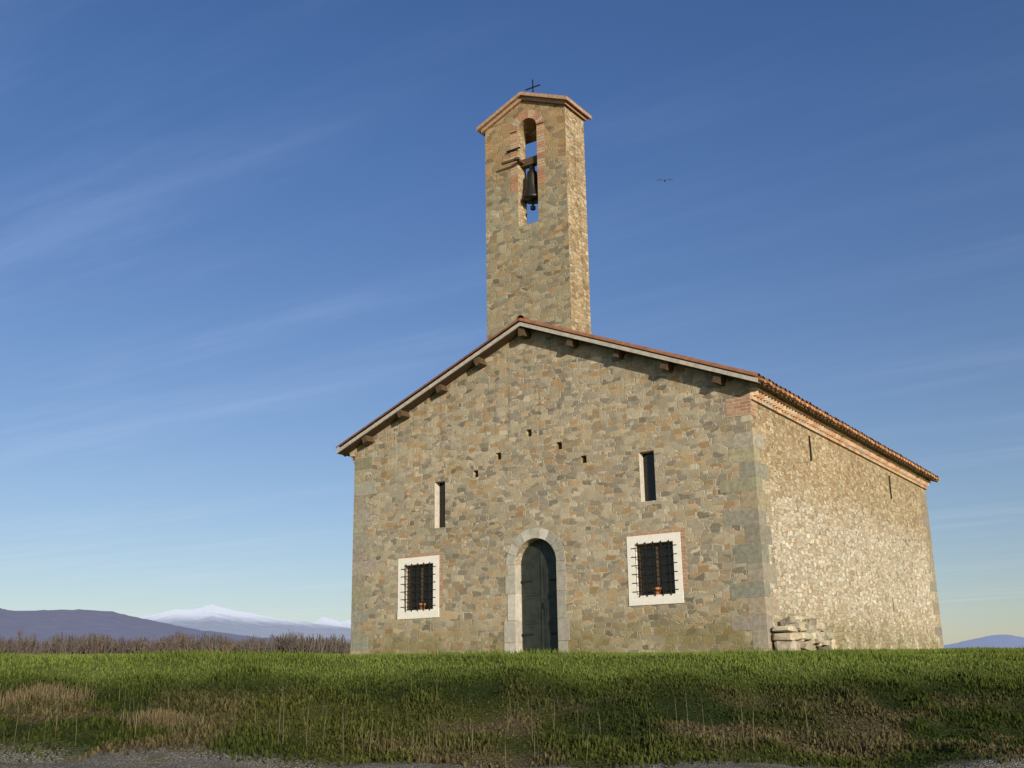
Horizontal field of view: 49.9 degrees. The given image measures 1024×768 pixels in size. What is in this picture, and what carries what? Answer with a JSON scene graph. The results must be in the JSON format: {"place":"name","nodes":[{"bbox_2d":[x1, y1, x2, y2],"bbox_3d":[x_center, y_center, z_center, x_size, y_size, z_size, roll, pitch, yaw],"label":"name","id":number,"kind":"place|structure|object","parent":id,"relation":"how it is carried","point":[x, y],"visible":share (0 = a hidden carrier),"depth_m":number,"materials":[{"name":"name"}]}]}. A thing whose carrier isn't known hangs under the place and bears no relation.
{"place":"outdoors","nodes":[
{"label":"outdoors","id":0,"kind":"place"},
{"bbox_2d":[0,608,273,646],"bbox_3d":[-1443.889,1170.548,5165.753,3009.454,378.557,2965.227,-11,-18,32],"label":"mountains","id":1,"kind":"structure","parent":0,"point":[44,625],"depth_m":5349.74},
{"bbox_2d":[139,604,350,644],"bbox_3d":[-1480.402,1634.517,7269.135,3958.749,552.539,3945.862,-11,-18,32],"label":"mountains","id":2,"kind":"structure","parent":0,"point":[212,617],"depth_m":7851.86,"materials":[{"name":"white snow"}]},
{"bbox_2d":[314,617,350,627],"bbox_3d":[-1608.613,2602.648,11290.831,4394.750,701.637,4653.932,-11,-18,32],"label":"mountains","id":3,"kind":"structure","parent":0,"point":[330,621],"depth_m":13107.05,"materials":[{"name":"white snow"}]},
{"bbox_2d":[0,652,1023,767],"bbox_3d":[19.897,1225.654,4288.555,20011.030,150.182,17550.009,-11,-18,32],"label":"ground","id":4,"kind":"structure","parent":0,"point":[160,757],"depth_m":12.49,"materials":[{"name":"green plant"}]},
{"bbox_2d":[0,678,113,712],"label":"dry grass patch","id":5,"kind":"object","parent":4,"relation":"on","point":[56,693],"visible":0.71,"depth_m":12.79,"materials":[{"name":"beige plant"}]},
{"bbox_2d":[115,706,215,732],"bbox_3d":[-3.733,3.597,11.807,1.156,0.317,0.880,1,-15,-5],"label":"dry grass patch","id":6,"kind":"object","parent":4,"relation":"on","point":[157,716],"visible":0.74,"depth_m":11.80,"materials":[{"name":"beige plant"}]},
{"bbox_2d":[0,627,350,654],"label":"bare shrubs","id":7,"kind":"object","parent":4,"relation":"on","point":[101,645],"visible":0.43,"depth_m":144.60,"materials":[{"name":"brown plant"}]},
{"bbox_2d":[3,659,1002,766],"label":"dry weeds","id":8,"kind":"object","parent":4,"relation":"on","point":[171,729],"visible":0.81,"depth_m":11.43,"materials":[{"name":"brown plant"}]},
{"bbox_2d":[351,330,942,655],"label":"stone walls","id":9,"kind":"structure","parent":4,"relation":"on","point":[510,442],"depth_m":23.53,"materials":[{"name":"stone"}]},
{"bbox_2d":[504,528,569,653],"bbox_3d":[0.570,4.507,23.045,1.597,2.964,0.302,-11,-18,32],"label":"door surround","id":10,"kind":"object","parent":9,"relation":"attached to","point":[512,631],"visible":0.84,"depth_m":23.11,"materials":[{"name":"beige stone"}]},
{"bbox_2d":[521,539,557,653],"bbox_3d":[0.637,4.609,23.093,1.140,2.800,0.095,-11,-18,32],"label":"door","id":11,"kind":"structure","parent":10,"relation":"in","point":[539,598],"depth_m":23.15,"materials":[{"name":"wood"}]},
{"bbox_2d":[485,101,590,339],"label":"bell tower","id":12,"kind":"structure","parent":9,"relation":"on","point":[537,271],"depth_m":25.08,"materials":[{"name":"beige stone"}]},
{"bbox_2d":[501,147,537,210],"bbox_3d":[0.302,-4.765,25.628,1.095,1.550,0.533,-2,-15,3],"label":"bell","id":13,"kind":"object","parent":12,"relation":"in","point":[530,196],"visible":0.89,"depth_m":25.52,"materials":[{"name":"metal"}]},
{"bbox_2d":[510,110,544,191],"bbox_3d":[0.363,-5.474,25.659,0.940,1.961,0.054,-11,-18,32],"label":"brick arch surround","id":14,"kind":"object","parent":12,"relation":"attached to","point":[533,114],"depth_m":25.65,"materials":[{"name":"brick"}]},
{"bbox_2d":[525,79,539,92],"bbox_3d":[0.503,-7.041,26.473,0.420,0.620,0.070,-11,-18,32],"label":"cross","id":15,"kind":"object","parent":12,"relation":"on","point":[532,87],"visible":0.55,"depth_m":26.49,"materials":[{"name":"metal"}]},
{"bbox_2d":[476,92,591,135],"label":"bell tower roof","id":16,"kind":"structure","parent":12,"relation":"on","point":[517,99],"depth_m":25.90,"materials":[{"name":"brown stone"}]},
{"bbox_2d":[397,532,683,619],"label":"window frames","id":17,"kind":"structure","parent":9,"relation":"attached to","point":[654,560],"depth_m":21.82,"materials":[{"name":"white paint"}]},
{"bbox_2d":[419,603,425,609],"bbox_3d":[-2.006,4.980,24.611,0.170,0.140,0.166,-11,-18,32],"label":"flower pot","id":18,"kind":"object","parent":17,"relation":"on","point":[421,605],"visible":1,"depth_m":24.55,"materials":[{"name":"ceramic"}]},
{"bbox_2d":[653,587,660,594],"bbox_3d":[2.833,4.047,21.483,0.170,0.140,0.166,-11,-18,32],"label":"flower pot","id":19,"kind":"object","parent":17,"relation":"on","point":[658,592],"visible":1,"depth_m":21.42,"materials":[{"name":"ceramic"}]},
{"bbox_2d":[435,452,655,527],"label":"windows","id":20,"kind":"structure","parent":9,"relation":"on","point":[647,477],"depth_m":22.32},
{"bbox_2d":[402,395,755,605],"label":"brick patches","id":21,"kind":"object","parent":9,"relation":"attached to","point":[740,406],"visible":0.99,"depth_m":21.35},
{"bbox_2d":[336,322,937,482],"bbox_3d":[4.030,1.173,29.498,10.700,2.270,13.762,-11,-18,32],"label":"roof structure","id":22,"kind":"object","parent":9,"relation":"on","point":[480,356],"visible":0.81,"depth_m":24.64,"materials":[{"name":"brown wood"}]},
{"bbox_2d":[336,315,939,480],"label":"roof tiles","id":23,"kind":"object","parent":9,"relation":"on","point":[762,379],"visible":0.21,"depth_m":23.92,"materials":[{"name":"brown tile"}]},
{"bbox_2d":[349,382,930,489],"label":"cornice bricks","id":24,"kind":"object","parent":9,"relation":"attached to","point":[770,400],"visible":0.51,"depth_m":24.78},
{"bbox_2d":[350,431,943,654],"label":"quoins","id":25,"kind":"object","parent":9,"relation":"attached to","point":[752,500],"visible":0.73,"depth_m":20.91,"materials":[{"name":"stone"}]},
{"bbox_2d":[808,436,891,498],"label":"tie anchors","id":26,"kind":"object","parent":9,"relation":"attached to","point":[811,460],"visible":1,"depth_m":23.71,"materials":[{"name":"metal"}]},
{"bbox_2d":[772,616,836,650],"bbox_3d":[5.559,4.753,20.826,0.641,0.696,2.287,-11,-18,32],"label":"stone pile","id":27,"kind":"object","parent":4,"relation":"on","point":[796,633],"visible":0.96,"depth_m":20.36,"materials":[{"name":"beige stone"}]},
{"bbox_2d":[0,646,1023,693],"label":"lawn grass","id":28,"kind":"structure","parent":0,"point":[969,657],"depth_m":14.92,"materials":[{"name":"green plant"}]},
{"bbox_2d":[0,0,1023,644],"label":"sky","id":29,"kind":"structure","parent":0,"point":[236,236],"materials":[{"name":"blue"}]},
{"bbox_2d":[943,635,1023,647],"bbox_3d":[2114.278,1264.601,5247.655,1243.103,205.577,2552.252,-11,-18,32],"label":"hill","id":30,"kind":"structure","parent":0,"point":[1005,641],"depth_m":5794.52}
]}

